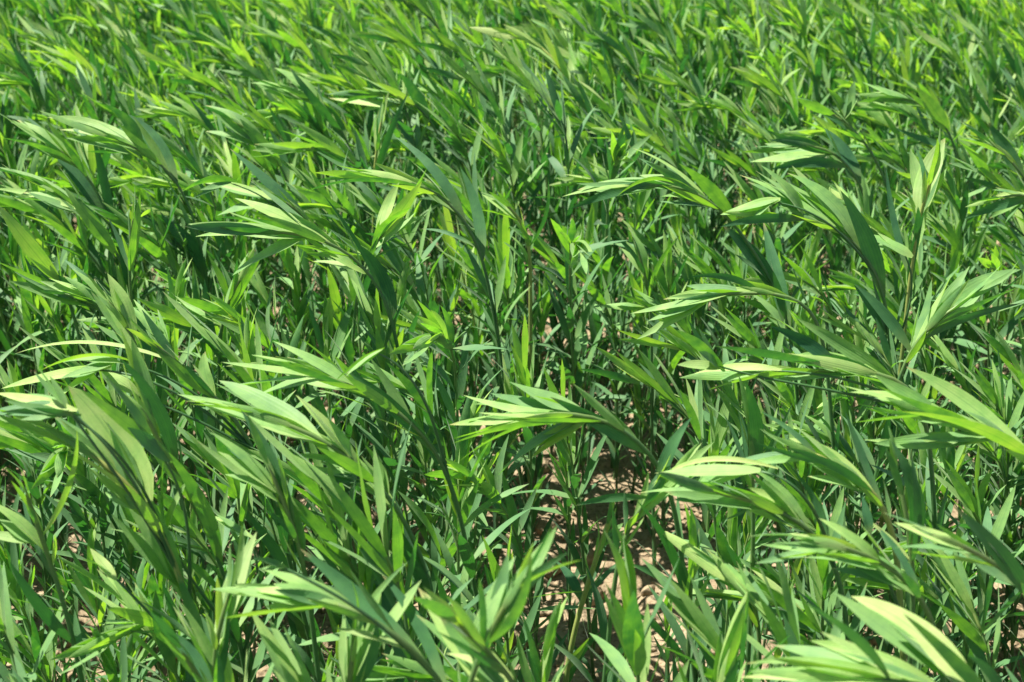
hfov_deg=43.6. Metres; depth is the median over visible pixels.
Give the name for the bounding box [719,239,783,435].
crop plant
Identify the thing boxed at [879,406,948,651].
crop plant
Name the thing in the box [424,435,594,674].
crop plant
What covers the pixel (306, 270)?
crop plant
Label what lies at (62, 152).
crop plant
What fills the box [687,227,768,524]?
crop plant
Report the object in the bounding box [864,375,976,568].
crop plant
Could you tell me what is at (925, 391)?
crop plant
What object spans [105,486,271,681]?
crop plant
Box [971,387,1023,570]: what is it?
crop plant
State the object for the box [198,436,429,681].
crop plant
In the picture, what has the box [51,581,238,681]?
crop plant
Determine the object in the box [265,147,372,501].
crop plant
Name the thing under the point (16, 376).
crop plant
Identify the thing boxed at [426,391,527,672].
crop plant
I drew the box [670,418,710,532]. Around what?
crop plant
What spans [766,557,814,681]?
crop plant
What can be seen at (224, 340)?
crop plant
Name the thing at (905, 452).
crop plant
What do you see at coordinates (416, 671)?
crop plant
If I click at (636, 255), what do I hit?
crop plant
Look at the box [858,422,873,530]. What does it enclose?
crop plant
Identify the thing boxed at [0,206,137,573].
crop plant
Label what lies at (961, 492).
crop plant
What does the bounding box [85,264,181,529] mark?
crop plant
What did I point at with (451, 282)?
crop plant
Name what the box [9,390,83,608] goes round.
crop plant
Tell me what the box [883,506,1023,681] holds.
crop plant
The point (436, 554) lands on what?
crop plant
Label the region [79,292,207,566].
crop plant
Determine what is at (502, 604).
crop plant
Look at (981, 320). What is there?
crop plant
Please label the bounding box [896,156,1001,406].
crop plant
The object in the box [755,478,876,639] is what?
crop plant
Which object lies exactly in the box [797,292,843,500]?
crop plant
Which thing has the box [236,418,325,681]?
crop plant
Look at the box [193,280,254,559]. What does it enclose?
crop plant
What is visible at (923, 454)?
crop plant
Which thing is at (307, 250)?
crop plant
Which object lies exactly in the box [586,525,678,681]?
crop plant
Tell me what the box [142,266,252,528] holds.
crop plant
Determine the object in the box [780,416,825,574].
crop plant
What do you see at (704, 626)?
crop plant
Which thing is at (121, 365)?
crop plant
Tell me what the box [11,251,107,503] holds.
crop plant
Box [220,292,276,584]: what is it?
crop plant
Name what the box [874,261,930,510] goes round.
crop plant
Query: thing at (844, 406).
crop plant
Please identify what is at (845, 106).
crop plant
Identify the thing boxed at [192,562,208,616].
crop plant
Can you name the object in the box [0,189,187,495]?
crop plant
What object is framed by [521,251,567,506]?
crop plant
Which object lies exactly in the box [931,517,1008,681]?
crop plant
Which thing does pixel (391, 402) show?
crop plant
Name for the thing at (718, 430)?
crop plant
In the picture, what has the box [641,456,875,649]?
crop plant
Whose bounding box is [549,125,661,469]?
crop plant
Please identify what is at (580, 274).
crop plant
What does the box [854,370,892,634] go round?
crop plant
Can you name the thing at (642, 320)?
crop plant
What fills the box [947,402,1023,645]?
crop plant
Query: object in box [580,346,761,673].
crop plant
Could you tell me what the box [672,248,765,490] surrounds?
crop plant
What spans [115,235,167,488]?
crop plant
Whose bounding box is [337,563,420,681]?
crop plant
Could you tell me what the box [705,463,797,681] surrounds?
crop plant
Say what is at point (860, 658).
crop plant
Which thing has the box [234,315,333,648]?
crop plant
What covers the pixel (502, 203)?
crop plant
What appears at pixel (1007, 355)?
crop plant
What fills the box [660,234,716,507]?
crop plant
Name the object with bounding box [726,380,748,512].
crop plant
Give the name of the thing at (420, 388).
crop plant
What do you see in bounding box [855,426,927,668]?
crop plant
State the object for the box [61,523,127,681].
crop plant
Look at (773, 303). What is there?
crop plant
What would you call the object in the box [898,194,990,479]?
crop plant
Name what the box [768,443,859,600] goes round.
crop plant
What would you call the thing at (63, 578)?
crop plant
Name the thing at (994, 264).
crop plant
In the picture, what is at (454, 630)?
crop plant
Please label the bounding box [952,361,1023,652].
crop plant
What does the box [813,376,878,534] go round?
crop plant
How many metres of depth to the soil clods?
1.39 m
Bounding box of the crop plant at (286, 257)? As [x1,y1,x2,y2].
[265,204,325,461]
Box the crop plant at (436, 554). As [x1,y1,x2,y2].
[397,386,492,658]
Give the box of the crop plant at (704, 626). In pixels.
[641,558,790,681]
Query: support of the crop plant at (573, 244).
on the ground
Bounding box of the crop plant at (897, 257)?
[872,216,932,461]
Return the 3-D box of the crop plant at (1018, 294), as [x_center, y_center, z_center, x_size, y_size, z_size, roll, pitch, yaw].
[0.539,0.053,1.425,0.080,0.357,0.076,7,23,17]
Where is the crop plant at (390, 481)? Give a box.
[384,446,413,647]
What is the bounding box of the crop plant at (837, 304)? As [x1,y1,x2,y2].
[827,279,871,504]
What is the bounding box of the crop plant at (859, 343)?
[830,329,874,571]
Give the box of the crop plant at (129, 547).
[69,448,158,680]
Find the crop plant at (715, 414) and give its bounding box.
[659,390,768,571]
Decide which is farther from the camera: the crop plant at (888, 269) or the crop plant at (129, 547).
the crop plant at (888, 269)
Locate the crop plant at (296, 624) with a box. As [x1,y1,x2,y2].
[164,293,333,677]
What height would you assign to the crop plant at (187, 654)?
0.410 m
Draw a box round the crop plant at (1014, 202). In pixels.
[964,187,1023,347]
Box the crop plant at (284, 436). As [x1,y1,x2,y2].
[265,347,319,526]
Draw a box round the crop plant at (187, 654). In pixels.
[150,612,224,681]
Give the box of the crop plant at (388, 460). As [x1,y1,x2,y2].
[227,330,443,660]
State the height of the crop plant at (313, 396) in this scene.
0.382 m
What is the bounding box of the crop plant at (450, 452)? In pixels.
[422,406,460,534]
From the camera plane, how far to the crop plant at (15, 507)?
1.15 m
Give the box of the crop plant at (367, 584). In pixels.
[291,520,428,681]
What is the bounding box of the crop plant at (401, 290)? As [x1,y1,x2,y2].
[369,259,452,579]
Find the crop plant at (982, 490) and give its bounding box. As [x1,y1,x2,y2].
[949,444,1012,681]
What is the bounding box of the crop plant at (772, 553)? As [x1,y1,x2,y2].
[723,397,781,641]
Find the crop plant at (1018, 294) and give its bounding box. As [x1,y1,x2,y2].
[967,272,1023,484]
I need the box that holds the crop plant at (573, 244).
[535,214,626,524]
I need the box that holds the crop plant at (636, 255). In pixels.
[612,228,676,568]
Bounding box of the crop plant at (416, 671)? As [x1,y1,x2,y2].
[322,643,490,681]
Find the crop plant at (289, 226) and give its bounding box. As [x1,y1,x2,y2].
[184,182,442,545]
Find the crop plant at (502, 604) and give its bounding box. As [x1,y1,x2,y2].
[458,526,579,681]
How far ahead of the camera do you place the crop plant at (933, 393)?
1.27 m
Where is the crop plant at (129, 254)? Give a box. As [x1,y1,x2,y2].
[108,185,168,576]
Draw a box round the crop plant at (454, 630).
[414,587,516,681]
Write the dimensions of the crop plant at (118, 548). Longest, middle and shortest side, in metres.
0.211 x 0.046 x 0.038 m
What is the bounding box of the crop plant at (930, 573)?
[908,544,961,673]
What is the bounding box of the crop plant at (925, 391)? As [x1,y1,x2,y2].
[881,367,938,591]
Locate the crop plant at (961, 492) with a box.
[920,459,1023,681]
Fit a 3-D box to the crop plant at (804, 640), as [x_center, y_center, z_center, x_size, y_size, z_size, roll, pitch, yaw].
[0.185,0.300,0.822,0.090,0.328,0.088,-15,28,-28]
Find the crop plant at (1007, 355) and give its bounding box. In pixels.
[968,321,1023,650]
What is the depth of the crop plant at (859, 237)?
1.14 m
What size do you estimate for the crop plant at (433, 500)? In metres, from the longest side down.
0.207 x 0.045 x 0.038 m
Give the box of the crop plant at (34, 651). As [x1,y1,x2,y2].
[0,606,65,681]
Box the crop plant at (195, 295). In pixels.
[177,278,230,539]
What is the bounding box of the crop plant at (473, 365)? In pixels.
[456,220,537,458]
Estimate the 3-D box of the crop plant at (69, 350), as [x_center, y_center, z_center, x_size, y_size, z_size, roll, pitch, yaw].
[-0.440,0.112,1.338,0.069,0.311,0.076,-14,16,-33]
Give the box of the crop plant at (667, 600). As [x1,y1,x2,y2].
[650,596,682,681]
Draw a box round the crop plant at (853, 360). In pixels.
[678,319,985,681]
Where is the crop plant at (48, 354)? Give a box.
[0,250,80,526]
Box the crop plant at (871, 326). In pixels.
[841,283,877,533]
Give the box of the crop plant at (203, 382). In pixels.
[4,317,325,679]
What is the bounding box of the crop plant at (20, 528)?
[0,434,102,681]
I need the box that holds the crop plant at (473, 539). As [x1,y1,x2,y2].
[425,387,518,616]
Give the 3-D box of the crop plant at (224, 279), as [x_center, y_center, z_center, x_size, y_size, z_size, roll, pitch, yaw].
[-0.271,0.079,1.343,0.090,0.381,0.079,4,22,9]
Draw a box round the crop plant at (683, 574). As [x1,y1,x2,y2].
[634,501,713,681]
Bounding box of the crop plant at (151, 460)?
[122,314,185,610]
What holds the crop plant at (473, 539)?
on the ground
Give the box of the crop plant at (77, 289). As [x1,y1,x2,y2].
[36,270,187,615]
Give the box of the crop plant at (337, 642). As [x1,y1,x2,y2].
[320,615,392,681]
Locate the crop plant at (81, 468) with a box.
[0,410,129,679]
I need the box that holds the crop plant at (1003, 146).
[945,121,1023,342]
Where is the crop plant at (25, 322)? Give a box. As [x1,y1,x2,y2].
[3,290,69,562]
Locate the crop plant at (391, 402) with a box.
[219,341,535,664]
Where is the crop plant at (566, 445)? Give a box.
[512,361,607,678]
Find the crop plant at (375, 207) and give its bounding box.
[347,182,459,516]
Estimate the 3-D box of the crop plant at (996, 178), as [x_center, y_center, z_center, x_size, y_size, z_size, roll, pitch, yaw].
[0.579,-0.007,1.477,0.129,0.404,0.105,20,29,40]
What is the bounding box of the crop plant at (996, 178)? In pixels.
[961,162,1023,474]
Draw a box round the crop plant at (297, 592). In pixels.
[213,549,446,681]
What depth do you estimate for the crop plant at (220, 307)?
1.15 m
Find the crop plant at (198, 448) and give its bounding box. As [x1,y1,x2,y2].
[172,423,305,681]
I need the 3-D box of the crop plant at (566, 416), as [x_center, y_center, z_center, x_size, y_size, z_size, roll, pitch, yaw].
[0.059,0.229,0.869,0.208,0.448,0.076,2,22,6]
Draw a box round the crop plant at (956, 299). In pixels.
[834,266,1021,619]
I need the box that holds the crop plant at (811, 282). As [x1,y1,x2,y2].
[731,245,854,513]
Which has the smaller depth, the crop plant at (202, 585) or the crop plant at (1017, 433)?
the crop plant at (202, 585)
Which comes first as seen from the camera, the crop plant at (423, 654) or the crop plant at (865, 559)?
the crop plant at (865, 559)
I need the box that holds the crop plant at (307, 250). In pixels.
[295,243,409,515]
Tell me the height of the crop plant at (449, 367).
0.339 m
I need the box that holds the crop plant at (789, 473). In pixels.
[718,388,838,641]
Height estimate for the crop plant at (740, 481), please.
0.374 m
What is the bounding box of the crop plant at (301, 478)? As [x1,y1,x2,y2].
[207,409,390,625]
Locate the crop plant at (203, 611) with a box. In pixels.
[181,550,233,653]
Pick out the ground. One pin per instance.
(596, 511)
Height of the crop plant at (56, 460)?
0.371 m
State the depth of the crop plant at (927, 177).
1.18 m
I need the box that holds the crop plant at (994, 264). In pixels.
[958,245,1023,517]
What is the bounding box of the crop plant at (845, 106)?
[794,81,912,409]
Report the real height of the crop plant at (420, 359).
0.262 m
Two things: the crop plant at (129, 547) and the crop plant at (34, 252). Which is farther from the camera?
the crop plant at (34, 252)
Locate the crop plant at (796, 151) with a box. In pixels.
[743,124,882,480]
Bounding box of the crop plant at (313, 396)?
[295,294,366,649]
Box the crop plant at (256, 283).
[220,259,326,578]
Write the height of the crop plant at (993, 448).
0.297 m
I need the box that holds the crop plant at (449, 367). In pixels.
[412,354,457,617]
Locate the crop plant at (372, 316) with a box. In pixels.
[343,269,420,577]
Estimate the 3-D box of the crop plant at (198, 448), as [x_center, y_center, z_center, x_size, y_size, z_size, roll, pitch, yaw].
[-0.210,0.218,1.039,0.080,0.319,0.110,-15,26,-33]
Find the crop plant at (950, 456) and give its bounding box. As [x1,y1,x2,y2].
[888,401,971,595]
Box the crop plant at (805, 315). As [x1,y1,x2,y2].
[755,277,840,566]
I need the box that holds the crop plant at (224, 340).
[169,296,253,552]
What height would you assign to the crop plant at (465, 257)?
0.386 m
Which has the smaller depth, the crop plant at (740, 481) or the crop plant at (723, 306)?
the crop plant at (740, 481)
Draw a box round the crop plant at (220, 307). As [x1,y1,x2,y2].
[179,282,372,536]
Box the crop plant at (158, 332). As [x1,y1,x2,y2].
[134,300,243,681]
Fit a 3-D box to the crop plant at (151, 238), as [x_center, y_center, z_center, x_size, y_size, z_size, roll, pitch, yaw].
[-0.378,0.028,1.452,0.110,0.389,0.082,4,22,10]
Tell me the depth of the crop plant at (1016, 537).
1.26 m
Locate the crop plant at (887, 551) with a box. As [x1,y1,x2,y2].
[879,511,976,677]
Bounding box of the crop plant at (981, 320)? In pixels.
[929,268,1021,486]
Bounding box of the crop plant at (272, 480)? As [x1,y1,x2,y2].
[211,410,391,681]
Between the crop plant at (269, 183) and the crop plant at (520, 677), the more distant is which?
the crop plant at (269, 183)
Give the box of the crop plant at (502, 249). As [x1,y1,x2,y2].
[453,213,548,517]
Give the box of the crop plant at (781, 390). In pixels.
[757,377,838,655]
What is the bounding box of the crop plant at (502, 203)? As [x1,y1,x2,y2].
[481,180,549,532]
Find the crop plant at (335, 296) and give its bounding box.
[312,267,370,540]
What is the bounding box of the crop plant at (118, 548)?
[117,533,121,618]
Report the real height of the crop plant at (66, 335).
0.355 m
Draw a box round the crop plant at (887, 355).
[819,303,917,641]
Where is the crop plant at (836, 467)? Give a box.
[742,412,906,661]
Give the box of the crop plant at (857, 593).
[833,531,886,634]
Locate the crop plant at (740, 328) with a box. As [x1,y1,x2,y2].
[707,306,816,616]
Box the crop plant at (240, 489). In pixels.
[203,390,292,680]
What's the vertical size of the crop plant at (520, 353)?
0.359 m
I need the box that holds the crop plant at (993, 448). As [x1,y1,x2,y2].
[957,401,1023,680]
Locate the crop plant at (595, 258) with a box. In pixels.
[558,221,640,479]
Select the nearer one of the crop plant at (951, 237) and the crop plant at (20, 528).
the crop plant at (20, 528)
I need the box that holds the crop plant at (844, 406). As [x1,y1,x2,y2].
[826,377,890,584]
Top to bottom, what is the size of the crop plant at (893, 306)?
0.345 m
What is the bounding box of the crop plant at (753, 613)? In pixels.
[725,543,792,681]
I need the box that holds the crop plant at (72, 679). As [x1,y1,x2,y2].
[3,526,76,681]
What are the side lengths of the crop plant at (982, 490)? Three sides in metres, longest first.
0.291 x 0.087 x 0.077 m
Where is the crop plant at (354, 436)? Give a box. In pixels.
[343,424,374,538]
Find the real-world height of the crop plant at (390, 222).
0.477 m
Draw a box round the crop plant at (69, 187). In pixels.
[14,168,197,443]
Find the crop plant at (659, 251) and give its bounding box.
[621,220,707,468]
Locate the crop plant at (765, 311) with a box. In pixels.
[740,297,841,520]
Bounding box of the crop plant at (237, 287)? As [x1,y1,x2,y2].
[176,247,263,587]
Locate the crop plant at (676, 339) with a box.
[616,311,766,659]
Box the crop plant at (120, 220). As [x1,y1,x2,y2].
[86,194,237,507]
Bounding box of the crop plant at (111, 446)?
[0,365,211,673]
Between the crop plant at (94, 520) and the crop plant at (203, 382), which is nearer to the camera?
the crop plant at (203, 382)
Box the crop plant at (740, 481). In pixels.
[676,323,789,605]
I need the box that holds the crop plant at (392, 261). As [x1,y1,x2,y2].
[304,224,505,581]
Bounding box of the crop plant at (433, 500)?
[411,417,449,589]
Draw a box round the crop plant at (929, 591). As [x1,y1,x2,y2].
[832,568,1006,671]
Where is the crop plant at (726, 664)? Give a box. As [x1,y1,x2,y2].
[675,591,747,681]
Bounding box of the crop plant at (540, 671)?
[517,596,571,681]
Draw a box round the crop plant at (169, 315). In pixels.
[94,294,326,582]
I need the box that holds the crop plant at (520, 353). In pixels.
[473,313,567,653]
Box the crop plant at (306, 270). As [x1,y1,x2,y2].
[268,196,342,474]
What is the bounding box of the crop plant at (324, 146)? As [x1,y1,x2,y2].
[253,122,447,404]
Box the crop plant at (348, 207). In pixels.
[293,182,399,442]
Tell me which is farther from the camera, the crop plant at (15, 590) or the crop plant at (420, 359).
the crop plant at (420, 359)
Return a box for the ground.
[0,1,1023,681]
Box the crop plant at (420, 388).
[365,309,433,581]
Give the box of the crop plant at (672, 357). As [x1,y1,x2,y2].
[635,230,688,547]
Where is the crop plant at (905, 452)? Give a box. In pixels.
[880,448,907,548]
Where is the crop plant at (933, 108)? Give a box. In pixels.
[856,82,993,387]
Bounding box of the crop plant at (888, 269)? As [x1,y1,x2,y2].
[860,249,939,387]
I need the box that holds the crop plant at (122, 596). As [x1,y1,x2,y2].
[58,557,193,681]
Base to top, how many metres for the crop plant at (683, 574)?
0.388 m
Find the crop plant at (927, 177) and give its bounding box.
[877,129,946,550]
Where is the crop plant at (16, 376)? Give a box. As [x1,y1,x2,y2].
[5,356,71,681]
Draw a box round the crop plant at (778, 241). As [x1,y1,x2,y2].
[724,162,813,423]
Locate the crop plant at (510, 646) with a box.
[495,631,513,663]
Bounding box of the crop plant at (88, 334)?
[67,322,164,679]
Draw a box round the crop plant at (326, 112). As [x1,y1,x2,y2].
[246,68,387,231]
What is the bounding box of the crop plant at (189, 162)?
[88,131,246,355]
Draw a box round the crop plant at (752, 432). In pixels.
[721,375,792,681]
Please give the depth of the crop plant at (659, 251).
1.44 m
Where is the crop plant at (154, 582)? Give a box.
[85,569,198,681]
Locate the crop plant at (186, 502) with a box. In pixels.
[176,496,213,586]
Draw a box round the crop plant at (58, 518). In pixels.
[0,366,94,626]
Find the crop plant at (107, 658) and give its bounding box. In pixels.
[86,627,144,681]
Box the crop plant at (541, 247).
[510,224,632,516]
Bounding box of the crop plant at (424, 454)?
[383,399,449,620]
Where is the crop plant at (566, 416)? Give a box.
[450,382,722,681]
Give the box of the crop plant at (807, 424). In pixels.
[778,363,814,541]
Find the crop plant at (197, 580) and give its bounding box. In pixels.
[193,571,242,681]
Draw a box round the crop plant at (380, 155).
[368,92,407,452]
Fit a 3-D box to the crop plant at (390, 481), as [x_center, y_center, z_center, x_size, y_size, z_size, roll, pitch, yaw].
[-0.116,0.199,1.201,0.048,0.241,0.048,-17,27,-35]
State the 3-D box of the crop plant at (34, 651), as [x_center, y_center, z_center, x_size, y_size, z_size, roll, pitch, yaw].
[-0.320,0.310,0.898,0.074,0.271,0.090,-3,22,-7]
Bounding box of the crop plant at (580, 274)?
[550,248,649,518]
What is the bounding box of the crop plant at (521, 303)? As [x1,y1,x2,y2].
[485,233,556,516]
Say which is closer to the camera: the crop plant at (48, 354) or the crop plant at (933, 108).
the crop plant at (48, 354)
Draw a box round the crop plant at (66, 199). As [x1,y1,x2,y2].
[0,164,184,552]
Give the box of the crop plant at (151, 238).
[141,202,221,496]
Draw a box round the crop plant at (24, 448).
[0,415,174,677]
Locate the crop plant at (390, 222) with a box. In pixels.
[331,170,425,530]
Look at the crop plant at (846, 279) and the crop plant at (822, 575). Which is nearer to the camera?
the crop plant at (822, 575)
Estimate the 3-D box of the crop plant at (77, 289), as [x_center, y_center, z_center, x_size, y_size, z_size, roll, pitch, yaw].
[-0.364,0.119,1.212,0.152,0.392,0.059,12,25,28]
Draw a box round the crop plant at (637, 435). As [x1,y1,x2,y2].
[623,333,664,503]
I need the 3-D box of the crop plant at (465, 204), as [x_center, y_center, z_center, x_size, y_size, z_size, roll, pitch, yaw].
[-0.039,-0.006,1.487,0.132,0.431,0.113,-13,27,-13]
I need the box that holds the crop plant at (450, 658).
[384,551,457,681]
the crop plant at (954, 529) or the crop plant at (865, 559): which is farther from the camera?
the crop plant at (954, 529)
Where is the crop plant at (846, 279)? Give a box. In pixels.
[803,269,939,539]
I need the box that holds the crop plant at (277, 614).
[252,464,283,631]
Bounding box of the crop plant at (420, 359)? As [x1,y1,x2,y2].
[418,347,438,506]
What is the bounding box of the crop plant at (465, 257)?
[441,243,538,542]
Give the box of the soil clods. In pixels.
[0,222,1023,681]
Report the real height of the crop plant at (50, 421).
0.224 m
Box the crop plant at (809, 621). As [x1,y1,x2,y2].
[693,563,852,639]
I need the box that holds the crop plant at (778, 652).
[761,645,787,681]
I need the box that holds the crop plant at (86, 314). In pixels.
[52,250,124,380]
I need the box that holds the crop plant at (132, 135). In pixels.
[40,105,222,302]
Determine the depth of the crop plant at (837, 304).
1.38 m
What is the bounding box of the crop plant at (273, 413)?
[178,380,493,671]
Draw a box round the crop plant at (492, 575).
[461,527,543,675]
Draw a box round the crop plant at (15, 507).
[0,475,43,634]
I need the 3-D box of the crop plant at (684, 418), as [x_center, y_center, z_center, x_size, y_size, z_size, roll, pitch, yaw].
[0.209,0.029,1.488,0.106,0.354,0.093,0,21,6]
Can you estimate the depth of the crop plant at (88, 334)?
1.15 m
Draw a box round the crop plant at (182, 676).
[158,637,186,681]
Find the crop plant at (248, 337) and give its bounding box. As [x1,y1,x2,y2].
[206,308,325,675]
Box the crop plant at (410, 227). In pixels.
[367,198,420,510]
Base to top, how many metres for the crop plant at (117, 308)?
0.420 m
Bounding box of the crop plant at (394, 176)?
[305,137,555,603]
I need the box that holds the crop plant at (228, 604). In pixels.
[184,524,258,681]
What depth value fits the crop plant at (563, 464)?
1.17 m
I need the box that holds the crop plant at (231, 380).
[210,296,256,540]
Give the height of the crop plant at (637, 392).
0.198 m
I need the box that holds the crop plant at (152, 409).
[120,324,285,681]
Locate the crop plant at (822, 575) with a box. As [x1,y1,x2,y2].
[784,492,860,646]
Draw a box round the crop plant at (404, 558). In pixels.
[383,510,414,660]
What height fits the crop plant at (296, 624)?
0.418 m
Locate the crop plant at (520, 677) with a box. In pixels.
[491,542,550,681]
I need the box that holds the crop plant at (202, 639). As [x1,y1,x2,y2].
[140,579,273,681]
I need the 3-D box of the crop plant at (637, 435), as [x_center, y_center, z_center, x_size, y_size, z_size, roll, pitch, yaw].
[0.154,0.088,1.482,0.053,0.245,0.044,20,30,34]
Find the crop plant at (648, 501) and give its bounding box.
[555,418,716,681]
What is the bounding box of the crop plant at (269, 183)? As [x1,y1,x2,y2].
[182,149,402,542]
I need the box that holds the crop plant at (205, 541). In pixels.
[182,521,211,564]
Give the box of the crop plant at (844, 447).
[764,415,892,647]
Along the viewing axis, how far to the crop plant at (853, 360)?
0.84 m
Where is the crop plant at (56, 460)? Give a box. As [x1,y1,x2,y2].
[29,419,144,681]
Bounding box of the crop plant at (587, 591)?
[536,489,623,681]
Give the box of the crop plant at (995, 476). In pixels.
[973,318,1023,572]
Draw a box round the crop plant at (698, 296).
[630,269,873,646]
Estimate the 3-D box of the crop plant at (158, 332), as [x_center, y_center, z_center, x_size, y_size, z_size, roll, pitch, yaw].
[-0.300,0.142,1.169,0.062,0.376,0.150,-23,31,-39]
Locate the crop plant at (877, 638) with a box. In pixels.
[866,449,976,653]
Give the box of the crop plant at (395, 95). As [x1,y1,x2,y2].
[329,73,489,385]
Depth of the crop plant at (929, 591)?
0.88 m
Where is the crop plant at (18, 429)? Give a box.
[0,416,164,681]
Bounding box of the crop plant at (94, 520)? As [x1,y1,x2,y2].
[53,377,119,664]
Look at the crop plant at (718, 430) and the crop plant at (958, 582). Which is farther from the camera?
the crop plant at (718, 430)
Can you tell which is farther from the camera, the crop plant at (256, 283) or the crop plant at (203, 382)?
the crop plant at (256, 283)
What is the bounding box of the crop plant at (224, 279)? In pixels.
[208,246,300,508]
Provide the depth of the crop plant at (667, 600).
1.05 m
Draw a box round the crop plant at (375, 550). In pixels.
[246,414,472,681]
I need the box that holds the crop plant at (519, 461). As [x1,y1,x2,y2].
[478,354,527,575]
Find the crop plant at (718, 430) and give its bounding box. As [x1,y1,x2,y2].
[656,383,756,681]
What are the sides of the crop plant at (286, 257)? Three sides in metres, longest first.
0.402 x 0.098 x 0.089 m
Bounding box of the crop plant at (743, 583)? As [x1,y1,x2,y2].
[663,531,841,681]
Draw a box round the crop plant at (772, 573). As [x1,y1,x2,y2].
[739,555,845,644]
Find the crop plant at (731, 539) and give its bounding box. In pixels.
[699,490,767,681]
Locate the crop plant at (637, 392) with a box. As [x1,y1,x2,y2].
[627,377,649,529]
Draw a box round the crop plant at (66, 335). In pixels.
[15,238,91,467]
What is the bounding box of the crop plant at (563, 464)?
[500,424,598,652]
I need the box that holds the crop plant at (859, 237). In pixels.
[721,165,922,599]
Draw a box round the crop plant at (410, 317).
[381,302,510,594]
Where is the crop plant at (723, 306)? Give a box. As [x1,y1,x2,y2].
[695,253,744,532]
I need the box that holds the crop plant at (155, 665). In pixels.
[148,590,170,676]
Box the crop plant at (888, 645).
[867,500,950,656]
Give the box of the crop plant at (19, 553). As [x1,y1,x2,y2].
[0,500,74,681]
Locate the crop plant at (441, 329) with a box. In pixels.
[389,300,508,605]
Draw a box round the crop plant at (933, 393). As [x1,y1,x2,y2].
[909,344,962,487]
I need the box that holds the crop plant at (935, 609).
[893,580,950,681]
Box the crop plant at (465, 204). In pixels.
[395,153,527,481]
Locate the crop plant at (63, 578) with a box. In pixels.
[39,555,107,681]
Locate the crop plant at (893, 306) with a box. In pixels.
[860,281,974,494]
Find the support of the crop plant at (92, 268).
on the ground
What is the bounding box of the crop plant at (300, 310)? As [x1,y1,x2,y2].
[273,261,330,500]
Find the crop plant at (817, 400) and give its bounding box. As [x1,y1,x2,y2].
[777,311,872,597]
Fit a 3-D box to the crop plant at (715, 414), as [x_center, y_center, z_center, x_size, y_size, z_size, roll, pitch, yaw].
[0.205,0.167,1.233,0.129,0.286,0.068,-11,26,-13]
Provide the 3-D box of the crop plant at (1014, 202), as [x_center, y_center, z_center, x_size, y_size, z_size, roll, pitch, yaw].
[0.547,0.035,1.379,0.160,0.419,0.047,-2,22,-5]
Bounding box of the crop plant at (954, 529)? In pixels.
[920,410,998,570]
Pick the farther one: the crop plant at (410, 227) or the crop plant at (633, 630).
the crop plant at (410, 227)
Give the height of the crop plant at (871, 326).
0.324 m
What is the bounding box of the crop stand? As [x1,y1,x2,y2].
[0,0,1023,681]
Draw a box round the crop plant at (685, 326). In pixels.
[600,277,742,533]
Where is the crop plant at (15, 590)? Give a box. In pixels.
[0,542,69,681]
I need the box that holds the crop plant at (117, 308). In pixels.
[86,273,205,619]
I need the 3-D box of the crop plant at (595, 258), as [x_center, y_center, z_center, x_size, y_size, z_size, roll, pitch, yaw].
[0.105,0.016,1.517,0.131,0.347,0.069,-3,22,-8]
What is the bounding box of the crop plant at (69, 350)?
[47,307,116,550]
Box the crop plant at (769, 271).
[562,149,832,566]
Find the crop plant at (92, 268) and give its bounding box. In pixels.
[0,185,119,370]
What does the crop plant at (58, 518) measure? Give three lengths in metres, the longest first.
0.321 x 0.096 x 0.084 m
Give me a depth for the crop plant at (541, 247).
1.38 m
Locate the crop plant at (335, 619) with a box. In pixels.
[297,484,347,674]
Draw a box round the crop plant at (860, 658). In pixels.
[741,592,1003,681]
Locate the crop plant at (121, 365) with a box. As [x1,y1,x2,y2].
[119,349,159,488]
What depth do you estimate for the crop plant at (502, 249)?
1.37 m
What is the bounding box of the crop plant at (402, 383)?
[346,345,480,614]
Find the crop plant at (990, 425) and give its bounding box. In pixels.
[842,367,1023,655]
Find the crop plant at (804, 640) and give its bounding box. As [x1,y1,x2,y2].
[767,612,833,646]
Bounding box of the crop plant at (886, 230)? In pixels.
[861,210,958,431]
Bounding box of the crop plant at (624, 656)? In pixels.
[595,653,628,681]
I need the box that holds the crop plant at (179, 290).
[154,258,216,549]
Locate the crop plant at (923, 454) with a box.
[896,428,976,675]
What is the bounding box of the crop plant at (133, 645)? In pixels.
[106,558,175,681]
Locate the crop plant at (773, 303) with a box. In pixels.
[719,253,800,523]
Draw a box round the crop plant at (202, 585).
[112,509,262,681]
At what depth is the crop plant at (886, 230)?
1.33 m
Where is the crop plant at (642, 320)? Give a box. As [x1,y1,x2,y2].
[584,262,675,530]
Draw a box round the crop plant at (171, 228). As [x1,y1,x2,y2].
[140,206,252,489]
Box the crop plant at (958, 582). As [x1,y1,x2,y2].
[920,536,1022,681]
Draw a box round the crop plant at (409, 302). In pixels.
[393,274,442,530]
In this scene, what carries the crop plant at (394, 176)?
on the ground
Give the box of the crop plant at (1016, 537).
[990,351,1023,602]
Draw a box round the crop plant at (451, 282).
[416,240,473,470]
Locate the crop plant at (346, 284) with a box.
[324,247,421,551]
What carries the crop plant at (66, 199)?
on the ground
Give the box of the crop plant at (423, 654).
[421,645,446,660]
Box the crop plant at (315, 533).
[307,499,340,648]
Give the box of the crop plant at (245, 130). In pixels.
[202,105,333,403]
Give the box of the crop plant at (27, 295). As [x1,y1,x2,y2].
[1,247,90,504]
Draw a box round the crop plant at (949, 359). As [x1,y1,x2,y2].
[907,325,1023,618]
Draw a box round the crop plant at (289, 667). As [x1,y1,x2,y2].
[251,611,331,681]
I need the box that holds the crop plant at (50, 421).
[26,380,65,545]
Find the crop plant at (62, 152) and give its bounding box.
[1,114,175,428]
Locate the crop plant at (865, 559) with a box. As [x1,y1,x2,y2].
[749,518,945,681]
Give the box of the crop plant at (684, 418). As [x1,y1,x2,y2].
[659,217,720,453]
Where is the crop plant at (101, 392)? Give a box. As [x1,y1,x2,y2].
[19,326,165,681]

